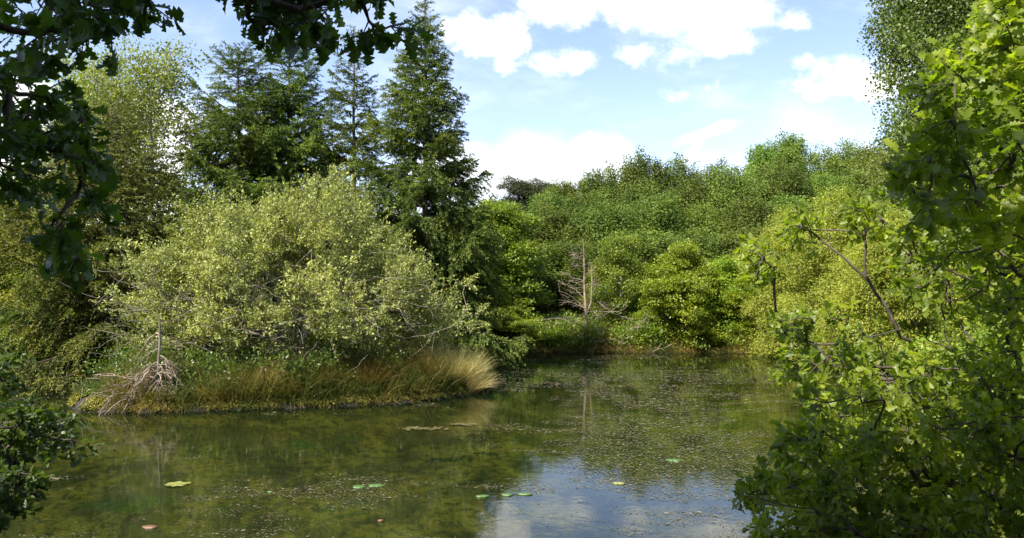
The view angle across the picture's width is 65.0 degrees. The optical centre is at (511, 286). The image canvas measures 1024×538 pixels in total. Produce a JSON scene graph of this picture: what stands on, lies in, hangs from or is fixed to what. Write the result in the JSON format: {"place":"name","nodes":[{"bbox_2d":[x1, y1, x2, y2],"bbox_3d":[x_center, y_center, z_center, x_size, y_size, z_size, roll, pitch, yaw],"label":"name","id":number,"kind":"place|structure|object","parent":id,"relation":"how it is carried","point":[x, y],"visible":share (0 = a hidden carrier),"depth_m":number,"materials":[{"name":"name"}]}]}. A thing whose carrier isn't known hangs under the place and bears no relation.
{"place":"outdoors","nodes":[
{"label":"outdoors","id":0,"kind":"place"},
{"bbox_2d":[17,349,144,398],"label":"side grass","id":1,"kind":"structure","parent":0,"point":[79,390],"depth_m":18.08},
{"bbox_2d":[82,332,413,399],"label":"island undergrowth","id":2,"kind":"object","parent":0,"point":[245,350],"visible":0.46,"depth_m":17.37,"materials":[{"name":"green plant"}]},
{"bbox_2d":[78,334,494,409],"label":"grass","id":3,"kind":"structure","parent":0,"point":[275,387],"depth_m":16.85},
{"bbox_2d":[0,0,914,227],"label":"sky","id":4,"kind":"structure","parent":0,"point":[555,88],"materials":[{"name":"blue"}]},
{"bbox_2d":[0,351,1023,537],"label":"water","id":5,"kind":"structure","parent":0,"point":[281,448],"depth_m":11.51,"materials":[{"name":"liquid"}]},
{"bbox_2d":[142,525,157,528],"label":"floating leaf","id":6,"kind":"object","parent":5,"relation":"on","point":[150,526],"visible":1,"depth_m":8.33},
{"bbox_2d":[164,481,190,486],"bbox_3d":[-4.236,2.487,10.151,0.283,0.012,0.261,0,0,14],"label":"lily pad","id":7,"kind":"object","parent":5,"relation":"on","point":[178,483],"visible":1,"depth_m":10.15,"materials":[{"name":"green plant"}]},
{"bbox_2d":[353,485,365,488],"bbox_3d":[-1.905,2.491,10.023,0.166,0.014,0.151,0,0,0],"label":"lily pad","id":8,"kind":"object","parent":5,"relation":"on","point":[359,486],"visible":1,"depth_m":10.00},
{"bbox_2d":[368,484,384,486],"bbox_3d":[-1.702,2.491,10.102,0.212,0.014,0.140,0,0,0],"label":"lily pad","id":9,"kind":"object","parent":5,"relation":"on","point":[375,485],"visible":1,"depth_m":10.06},
{"bbox_2d":[399,426,447,430],"bbox_3d":[-1.581,2.487,14.134,0.977,0.015,0.437,0,0,0],"label":"algae raft","id":10,"kind":"object","parent":5,"relation":"on","point":[420,428],"visible":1,"depth_m":14.11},
{"bbox_2d":[451,423,475,425],"bbox_3d":[-0.889,2.486,14.571,0.499,0.011,0.308,0,0,0],"label":"algae raft","id":11,"kind":"object","parent":5,"relation":"on","point":[463,424],"visible":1,"depth_m":14.61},
{"bbox_2d":[476,494,489,497],"bbox_3d":[-0.348,2.491,9.583,0.166,0.014,0.108,0,0,0],"label":"lily pad","id":12,"kind":"object","parent":5,"relation":"on","point":[481,496],"visible":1,"depth_m":9.57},
{"bbox_2d":[0,352,1022,537],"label":"pond scum","id":13,"kind":"object","parent":5,"relation":"on","point":[681,448],"visible":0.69,"depth_m":12.02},
{"bbox_2d":[518,492,532,494],"bbox_3d":[0.158,2.491,9.678,0.184,0.014,0.103,0,0,0],"label":"lily pad","id":14,"kind":"object","parent":5,"relation":"on","point":[525,493],"visible":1,"depth_m":9.66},
{"bbox_2d":[617,309,661,350],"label":"fallen branch","id":15,"kind":"object","parent":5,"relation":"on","point":[634,330],"visible":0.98,"depth_m":30.89,"materials":[{"name":"wood"}]},
{"bbox_2d":[665,459,680,461],"bbox_3d":[2.321,2.491,11.560,0.221,0.014,0.175,0,0,38],"label":"lily pad","id":16,"kind":"object","parent":5,"relation":"on","point":[674,460],"visible":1,"depth_m":11.52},
{"bbox_2d":[13,254,1023,421],"bbox_3d":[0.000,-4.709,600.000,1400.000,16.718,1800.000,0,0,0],"label":"ground","id":17,"kind":"structure","parent":0,"point":[291,405],"depth_m":16.86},
{"bbox_2d":[0,199,49,348],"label":"sallow bush","id":18,"kind":"object","parent":17,"relation":"on","point":[5,296],"visible":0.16,"depth_m":24.32,"materials":[{"name":"green plant"}]},
{"bbox_2d":[0,163,86,229],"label":"airy tree","id":19,"kind":"object","parent":17,"relation":"on","point":[45,204],"visible":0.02,"depth_m":29.41,"materials":[{"name":"green plant"}]},
{"bbox_2d":[0,251,103,349],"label":"sallow bush","id":20,"kind":"object","parent":17,"relation":"on","point":[6,284],"visible":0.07,"depth_m":24.40,"materials":[{"name":"green plant"}]},
{"bbox_2d":[0,329,105,537],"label":"oak tree","id":21,"kind":"object","parent":17,"relation":"on","point":[41,423],"visible":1,"depth_m":5.54,"materials":[{"name":"green plant"}]},
{"bbox_2d":[0,254,143,383],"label":"bush","id":22,"kind":"object","parent":17,"relation":"on","point":[11,314],"visible":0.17,"depth_m":21.23,"materials":[{"name":"green plant"}]},
{"bbox_2d":[0,41,169,274],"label":"airy tree","id":23,"kind":"object","parent":17,"relation":"on","point":[67,61],"visible":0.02,"depth_m":29.40,"materials":[{"name":"green plant"}]},
{"bbox_2d":[0,94,221,396],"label":"tree","id":24,"kind":"object","parent":17,"relation":"on","point":[127,194],"visible":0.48,"depth_m":20.25,"materials":[{"name":"green plant"}]},
{"bbox_2d":[75,316,188,415],"bbox_3d":[-7.540,1.753,16.204,2.431,2.330,1.416,0,0,0],"label":"dead spruce","id":25,"kind":"object","parent":17,"relation":"on","point":[159,367],"visible":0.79,"depth_m":16.36,"materials":[{"name":"wood"}]},
{"bbox_2d":[44,23,230,305],"bbox_3d":[-12.236,-3.222,26.698,5.434,11.027,6.424,0,0,15],"label":"airy tree","id":26,"kind":"object","parent":17,"relation":"on","point":[161,77],"visible":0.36,"depth_m":26.49,"materials":[{"name":"green plant"}]},
{"bbox_2d":[2,304,389,371],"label":"undergrowth","id":27,"kind":"object","parent":17,"relation":"on","point":[260,339],"visible":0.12,"depth_m":21.02,"materials":[{"name":"green plant"}]},
{"bbox_2d":[0,0,433,293],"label":"oak tree","id":28,"kind":"object","parent":17,"relation":"on","point":[27,140],"visible":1,"depth_m":3.06,"materials":[{"name":"green plant"}]},
{"bbox_2d":[181,350,269,390],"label":"rush tussock","id":29,"kind":"object","parent":17,"relation":"on","point":[225,367],"visible":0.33,"depth_m":17.00,"materials":[{"name":"green plant"}]},
{"bbox_2d":[219,367,243,393],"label":"bramble","id":30,"kind":"object","parent":17,"relation":"on","point":[233,378],"visible":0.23,"depth_m":16.72,"materials":[{"name":"green plant"}]},
{"bbox_2d":[147,40,318,355],"bbox_3d":[-8.975,-2.269,26.598,6.648,11.746,6.125,0,0,0],"label":"spruce tree","id":31,"kind":"object","parent":17,"relation":"on","point":[221,127],"visible":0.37,"depth_m":25.86,"materials":[{"name":"green plant"}]},
{"bbox_2d":[66,384,476,411],"bbox_3d":[-4.914,2.363,18.026,9.344,0.347,3.078,0,0,-14],"label":"moss","id":32,"kind":"object","parent":17,"relation":"on","point":[72,400],"visible":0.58,"depth_m":16.57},
{"bbox_2d":[58,158,493,373],"bbox_3d":[-5.173,-0.379,18.754,9.506,5.533,7.148,0,0,0],"label":"willow bush","id":33,"kind":"object","parent":17,"relation":"on","point":[233,251],"visible":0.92,"depth_m":18.24,"materials":[{"name":"green plant"}]},
{"bbox_2d":[198,34,356,354],"bbox_3d":[-7.566,-2.554,27.245,6.066,12.301,6.065,0,0,-39],"label":"spruce tree","id":34,"kind":"object","parent":17,"relation":"on","point":[312,123],"visible":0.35,"depth_m":26.41,"materials":[{"name":"green plant"}]},
{"bbox_2d":[96,381,483,414],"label":"edge grass","id":35,"kind":"structure","parent":17,"relation":"on","point":[241,406],"depth_m":16.49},
{"bbox_2d":[272,346,321,395],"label":"bramble","id":36,"kind":"object","parent":17,"relation":"on","point":[288,364],"visible":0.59,"depth_m":16.96,"materials":[{"name":"green plant"}]},
{"bbox_2d":[277,345,368,393],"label":"rush tussock","id":37,"kind":"object","parent":17,"relation":"on","point":[328,373],"visible":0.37,"depth_m":17.28,"materials":[{"name":"green plant"}]},
{"bbox_2d":[312,314,366,365],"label":"bramble","id":38,"kind":"object","parent":17,"relation":"on","point":[328,345],"visible":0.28,"depth_m":18.08,"materials":[{"name":"green plant"}]},
{"bbox_2d":[288,25,392,350],"bbox_3d":[-5.562,-2.884,27.216,4.187,11.830,3.959,0,0,0],"label":"spruce tree","id":39,"kind":"object","parent":17,"relation":"on","point":[359,142],"visible":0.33,"depth_m":26.70,"materials":[{"name":"green plant"}]},
{"bbox_2d":[328,342,415,388],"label":"rush tussock","id":40,"kind":"object","parent":17,"relation":"on","point":[371,367],"visible":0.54,"depth_m":17.61,"materials":[{"name":"green plant"}]},
{"bbox_2d":[369,339,459,381],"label":"rush tussock","id":41,"kind":"object","parent":17,"relation":"on","point":[413,360],"visible":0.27,"depth_m":18.46,"materials":[{"name":"green plant"}]},
{"bbox_2d":[326,0,535,371],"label":"spruce tree","id":42,"kind":"object","parent":17,"relation":"on","point":[434,192],"visible":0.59,"depth_m":24.58,"materials":[{"name":"green plant"}]},
{"bbox_2d":[411,339,498,384],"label":"rush tussock","id":43,"kind":"object","parent":17,"relation":"on","point":[460,360],"visible":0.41,"depth_m":18.94,"materials":[{"name":"plant"}]},
{"bbox_2d":[458,358,503,393],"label":"rush tussock","id":44,"kind":"object","parent":17,"relation":"on","point":[479,386],"visible":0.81,"depth_m":18.78,"materials":[{"name":"plant"}]},
{"bbox_2d":[459,296,509,342],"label":"shrub","id":45,"kind":"object","parent":17,"relation":"on","point":[501,313],"visible":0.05,"depth_m":30.31,"materials":[{"name":"green plant"}]},
{"bbox_2d":[453,198,555,317],"bbox_3d":[-0.408,-0.694,33.590,4.849,5.900,4.383,0,0,-29],"label":"alder tree","id":46,"kind":"object","parent":17,"relation":"on","point":[518,259],"visible":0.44,"depth_m":32.72,"materials":[{"name":"green plant"}]},
{"bbox_2d":[488,193,523,211],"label":"broadleaf tree","id":47,"kind":"object","parent":17,"relation":"on","point":[508,201],"depth_m":48.74,"materials":[{"name":"green plant"}]},
{"bbox_2d":[487,303,545,342],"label":"shrub","id":48,"kind":"object","parent":17,"relation":"on","point":[520,324],"visible":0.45,"depth_m":31.09,"materials":[{"name":"green plant"}]},
{"bbox_2d":[494,174,539,212],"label":"pine tree","id":49,"kind":"object","parent":17,"relation":"on","point":[518,187],"visible":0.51,"depth_m":67.39,"materials":[{"name":"green plant"}]},
{"bbox_2d":[510,181,542,211],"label":"pine tree","id":50,"kind":"object","parent":17,"relation":"on","point":[531,190],"visible":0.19,"depth_m":67.28,"materials":[{"name":"green plant"}]},
{"bbox_2d":[496,206,563,275],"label":"broadleaf tree","id":51,"kind":"object","parent":17,"relation":"on","point":[539,238],"visible":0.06,"depth_m":42.24,"materials":[{"name":"green plant"}]},
{"bbox_2d":[491,239,577,316],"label":"broadleaf tree","id":52,"kind":"object","parent":17,"relation":"on","point":[552,262],"visible":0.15,"depth_m":36.52,"materials":[{"name":"green plant"}]},
{"bbox_2d":[522,177,560,203],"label":"pine tree","id":53,"kind":"object","parent":17,"relation":"on","point":[540,185],"visible":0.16,"depth_m":67.52,"materials":[{"name":"green plant"}]},
{"bbox_2d":[510,331,572,345],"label":"shrub","id":54,"kind":"object","parent":17,"relation":"on","point":[543,338],"visible":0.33,"depth_m":31.10,"materials":[{"name":"green plant"}]},
{"bbox_2d":[524,186,585,234],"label":"broadleaf tree","id":55,"kind":"object","parent":17,"relation":"on","point":[554,198],"visible":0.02,"depth_m":49.43,"materials":[{"name":"green plant"}]},
{"bbox_2d":[531,175,584,218],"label":"broadleaf tree","id":56,"kind":"object","parent":17,"relation":"on","point":[567,189],"visible":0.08,"depth_m":57.49,"materials":[{"name":"green plant"}]},
{"bbox_2d":[522,233,597,319],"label":"broadleaf tree","id":57,"kind":"object","parent":17,"relation":"on","point":[569,246],"visible":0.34,"depth_m":37.28,"materials":[{"name":"green plant"}]},
{"bbox_2d":[545,316,578,324],"bbox_3d":[2.145,1.669,34.273,1.753,0.866,0.893,0,0,0],"label":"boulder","id":58,"kind":"object","parent":17,"relation":"on","point":[562,320],"visible":0.12,"depth_m":34.00,"materials":[{"name":"stone"}]},
{"bbox_2d":[527,196,599,284],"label":"broadleaf tree","id":59,"kind":"object","parent":17,"relation":"on","point":[559,224],"visible":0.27,"depth_m":42.68,"materials":[{"name":"green plant"}]},
{"bbox_2d":[542,319,606,339],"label":"clearing grass","id":60,"kind":"structure","parent":17,"relation":"on","point":[566,330],"depth_m":32.26,"materials":[{"name":"plant"}]},
{"bbox_2d":[539,242,627,342],"bbox_3d":[2.675,0.288,31.570,3.582,4.349,1.463,0,0,0],"label":"dead tree","id":61,"kind":"object","parent":17,"relation":"on","point":[585,310],"visible":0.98,"depth_m":31.48,"materials":[{"name":"wood"}]},
{"bbox_2d":[575,264,619,328],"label":"sapling","id":62,"kind":"object","parent":17,"relation":"on","point":[599,276],"visible":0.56,"depth_m":33.04,"materials":[{"name":"green plant"}]},
{"bbox_2d":[573,182,624,233],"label":"broadleaf tree","id":63,"kind":"object","parent":17,"relation":"on","point":[588,201],"visible":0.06,"depth_m":50.20,"materials":[{"name":"green plant"}]},
{"bbox_2d":[574,160,624,202],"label":"broadleaf tree","id":64,"kind":"object","parent":17,"relation":"on","point":[610,180],"visible":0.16,"depth_m":57.92,"materials":[{"name":"green plant"}]},
{"bbox_2d":[591,309,608,350],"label":"fallen branch","id":65,"kind":"object","parent":17,"relation":"on","point":[597,330],"visible":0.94,"depth_m":30.99,"materials":[{"name":"wood"}]},
{"bbox_2d":[563,194,649,308],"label":"broadleaf tree","id":66,"kind":"object","parent":17,"relation":"on","point":[614,218],"visible":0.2,"depth_m":42.08,"materials":[{"name":"green plant"}]},
{"bbox_2d":[562,228,656,323],"bbox_3d":[4.933,-0.115,37.389,5.521,5.250,5.398,0,0,-11],"label":"broadleaf tree","id":67,"kind":"object","parent":17,"relation":"on","point":[589,253],"visible":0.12,"depth_m":36.54,"materials":[{"name":"green plant"}]},
{"bbox_2d":[588,230,649,324],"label":"tree","id":68,"kind":"object","parent":17,"relation":"on","point":[624,253],"visible":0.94,"depth_m":32.51,"materials":[{"name":"green plant"}]},
{"bbox_2d":[489,309,768,352],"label":"undergrowth","id":69,"kind":"object","parent":17,"relation":"on","point":[645,330],"visible":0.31,"depth_m":31.15,"materials":[{"name":"green plant"}]},
{"bbox_2d":[623,264,656,325],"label":"sapling","id":70,"kind":"object","parent":17,"relation":"on","point":[638,297],"visible":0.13,"depth_m":32.84,"materials":[{"name":"green plant"}]},
{"bbox_2d":[616,175,667,228],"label":"broadleaf tree","id":71,"kind":"object","parent":17,"relation":"on","point":[632,192],"visible":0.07,"depth_m":49.02,"materials":[{"name":"green plant"}]},
{"bbox_2d":[613,145,678,207],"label":"broadleaf tree","id":72,"kind":"object","parent":17,"relation":"on","point":[636,170],"visible":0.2,"depth_m":57.05,"materials":[{"name":"green plant"}]},
{"bbox_2d":[605,187,694,256],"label":"broadleaf tree","id":73,"kind":"object","parent":17,"relation":"on","point":[656,215],"visible":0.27,"depth_m":42.07,"materials":[{"name":"green plant"}]},
{"bbox_2d":[520,341,779,353],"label":"edge grass","id":74,"kind":"structure","parent":17,"relation":"on","point":[681,349],"depth_m":30.76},
{"bbox_2d":[630,294,686,344],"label":"shrub","id":75,"kind":"object","parent":17,"relation":"on","point":[656,312],"visible":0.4,"depth_m":31.36,"materials":[{"name":"green plant"}]},
{"bbox_2d":[623,226,714,314],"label":"broadleaf tree","id":76,"kind":"object","parent":17,"relation":"on","point":[662,245],"visible":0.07,"depth_m":37.02,"materials":[{"name":"green plant"}]},
{"bbox_2d":[649,152,701,196],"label":"broadleaf tree","id":77,"kind":"object","parent":17,"relation":"on","point":[682,171],"visible":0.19,"depth_m":57.32,"materials":[{"name":"green plant"}]},
{"bbox_2d":[631,237,732,349],"bbox_3d":[6.687,0.228,31.806,4.727,4.434,4.258,0,0,-28],"label":"shrub","id":78,"kind":"object","parent":17,"relation":"on","point":[678,270],"visible":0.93,"depth_m":30.89,"materials":[{"name":"green plant"}]},
{"bbox_2d":[662,171,714,229],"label":"broadleaf tree","id":79,"kind":"object","parent":17,"relation":"on","point":[693,192],"visible":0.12,"depth_m":49.57,"materials":[{"name":"green plant"}]},
{"bbox_2d":[668,199,739,251],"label":"broadleaf tree","id":80,"kind":"object","parent":17,"relation":"on","point":[705,215],"visible":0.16,"depth_m":43.30,"materials":[{"name":"green plant"}]},
{"bbox_2d":[694,163,713,183],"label":"thin crowned tree","id":81,"kind":"object","parent":17,"relation":"on","point":[703,171],"visible":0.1,"depth_m":59.97,"materials":[{"name":"green plant"}]},
{"bbox_2d":[673,225,746,262],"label":"broadleaf tree","id":82,"kind":"object","parent":17,"relation":"on","point":[711,246],"visible":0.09,"depth_m":38.20,"materials":[{"name":"green plant"}]},
{"bbox_2d":[684,254,751,334],"bbox_3d":[8.543,0.530,32.491,3.833,3.684,4.254,0,0,28],"label":"shrub","id":83,"kind":"object","parent":17,"relation":"on","point":[728,265],"visible":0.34,"depth_m":31.47,"materials":[{"name":"green plant"}]},
{"bbox_2d":[700,157,742,209],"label":"broadleaf tree","id":84,"kind":"object","parent":17,"relation":"on","point":[721,161],"visible":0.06,"depth_m":58.19,"materials":[{"name":"green plant"}]},
{"bbox_2d":[698,163,774,216],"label":"broadleaf tree","id":85,"kind":"object","parent":17,"relation":"on","point":[736,188],"visible":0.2,"depth_m":48.63,"materials":[{"name":"green plant"}]},
{"bbox_2d":[699,189,779,249],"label":"broadleaf tree","id":86,"kind":"object","parent":17,"relation":"on","point":[747,214],"visible":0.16,"depth_m":41.97,"materials":[{"name":"green plant"}]},
{"bbox_2d":[710,219,778,268],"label":"broadleaf tree","id":87,"kind":"object","parent":17,"relation":"on","point":[727,235],"visible":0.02,"depth_m":37.16,"materials":[{"name":"green plant"}]},
{"bbox_2d":[716,274,776,343],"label":"shrub","id":88,"kind":"object","parent":17,"relation":"on","point":[737,297],"visible":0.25,"depth_m":30.82,"materials":[{"name":"green plant"}]},
{"bbox_2d":[740,138,789,185],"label":"broadleaf tree","id":89,"kind":"object","parent":17,"relation":"on","point":[759,155],"visible":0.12,"depth_m":56.78,"materials":[{"name":"green plant"}]},
{"bbox_2d":[727,242,819,324],"bbox_3d":[10.508,0.256,33.114,4.983,4.972,5.041,0,0,6],"label":"sallow bush","id":90,"kind":"object","parent":17,"relation":"on","point":[734,257],"visible":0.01,"depth_m":32.48,"materials":[{"name":"green plant"}]},
{"bbox_2d":[751,153,818,206],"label":"broadleaf tree","id":91,"kind":"object","parent":17,"relation":"on","point":[787,179],"visible":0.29,"depth_m":49.17,"materials":[{"name":"green plant"}]},
{"bbox_2d":[750,189,819,232],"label":"broadleaf tree","id":92,"kind":"object","parent":17,"relation":"on","point":[789,201],"visible":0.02,"depth_m":43.30,"materials":[{"name":"green plant"}]},
{"bbox_2d":[762,127,824,196],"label":"broadleaf tree","id":93,"kind":"object","parent":17,"relation":"on","point":[790,149],"visible":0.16,"depth_m":57.45,"materials":[{"name":"green plant"}]},
{"bbox_2d":[735,203,864,359],"bbox_3d":[10.681,0.097,28.818,5.537,6.426,5.601,0,0,26],"label":"sallow bush","id":94,"kind":"object","parent":17,"relation":"on","point":[771,345],"visible":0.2,"depth_m":28.52,"materials":[{"name":"green plant"}]},
{"bbox_2d":[801,190,857,214],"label":"broadleaf tree","id":95,"kind":"object","parent":17,"relation":"on","point":[820,201],"visible":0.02,"depth_m":43.80,"materials":[{"name":"green plant"}]},
{"bbox_2d":[802,169,860,203],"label":"broadleaf tree","id":96,"kind":"object","parent":17,"relation":"on","point":[823,181],"visible":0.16,"depth_m":49.82,"materials":[{"name":"green plant"}]},
{"bbox_2d":[806,137,860,183],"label":"broadleaf tree","id":97,"kind":"object","parent":17,"relation":"on","point":[834,163],"visible":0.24,"depth_m":57.98,"materials":[{"name":"green plant"}]},
{"bbox_2d":[841,143,862,159],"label":"thin crowned tree","id":98,"kind":"object","parent":17,"relation":"on","point":[854,148],"visible":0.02,"depth_m":59.97,"materials":[{"name":"green plant"}]},
{"bbox_2d":[832,166,878,201],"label":"broadleaf tree","id":99,"kind":"object","parent":17,"relation":"on","point":[857,176],"visible":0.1,"depth_m":48.95,"materials":[{"name":"green plant"}]},
{"bbox_2d":[768,184,946,370],"bbox_3d":[10.819,-0.049,24.843,5.537,6.449,5.601,0,0,16],"label":"sallow bush","id":100,"kind":"object","parent":17,"relation":"on","point":[838,241],"visible":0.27,"depth_m":24.78,"materials":[{"name":"green plant"}]},
{"bbox_2d":[846,140,886,177],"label":"broadleaf tree","id":101,"kind":"object","parent":17,"relation":"on","point":[863,154],"visible":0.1,"depth_m":56.81,"materials":[{"name":"green plant"}]},
{"bbox_2d":[719,313,1023,396],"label":"undergrowth","id":102,"kind":"object","parent":17,"relation":"on","point":[956,344],"visible":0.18,"depth_m":18.72,"materials":[{"name":"green plant"}]},
{"bbox_2d":[731,0,1023,537],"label":"oak tree","id":103,"kind":"object","parent":17,"relation":"on","point":[942,169],"visible":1,"depth_m":4.68,"materials":[{"name":"green plant"}]},
{"bbox_2d":[859,109,919,213],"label":"tall tree","id":104,"kind":"object","parent":17,"relation":"on","point":[884,156],"visible":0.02,"depth_m":27.60,"materials":[{"name":"green plant"}]},
{"bbox_2d":[806,208,1008,377],"bbox_3d":[10.348,0.402,21.174,4.983,4.929,5.041,0,0,31],"label":"sallow bush","id":105,"kind":"object","parent":17,"relation":"on","point":[881,280],"visible":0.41,"depth_m":20.46,"materials":[{"name":"green plant"}]},
{"bbox_2d":[856,0,1023,319],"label":"tall tree","id":106,"kind":"object","parent":17,"relation":"on","point":[914,24],"visible":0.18,"depth_m":24.61,"materials":[{"name":"green plant"}]},
{"bbox_2d":[443,311,766,349],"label":"bank grass","id":107,"kind":"structure","parent":0,"point":[617,340],"depth_m":31.18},
{"bbox_2d":[589,328,640,343],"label":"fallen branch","id":108,"kind":"object","parent":107,"relation":"on","point":[611,339],"visible":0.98,"depth_m":30.90,"materials":[{"name":"wood"}]},
{"bbox_2d":[597,301,637,325],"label":"fallen branch","id":109,"kind":"object","parent":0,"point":[617,314],"visible":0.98,"depth_m":31.17,"materials":[{"name":"wood"}]},
{"bbox_2d":[724,331,1023,419],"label":"grass","id":110,"kind":"structure","parent":0,"point":[932,391],"depth_m":21.50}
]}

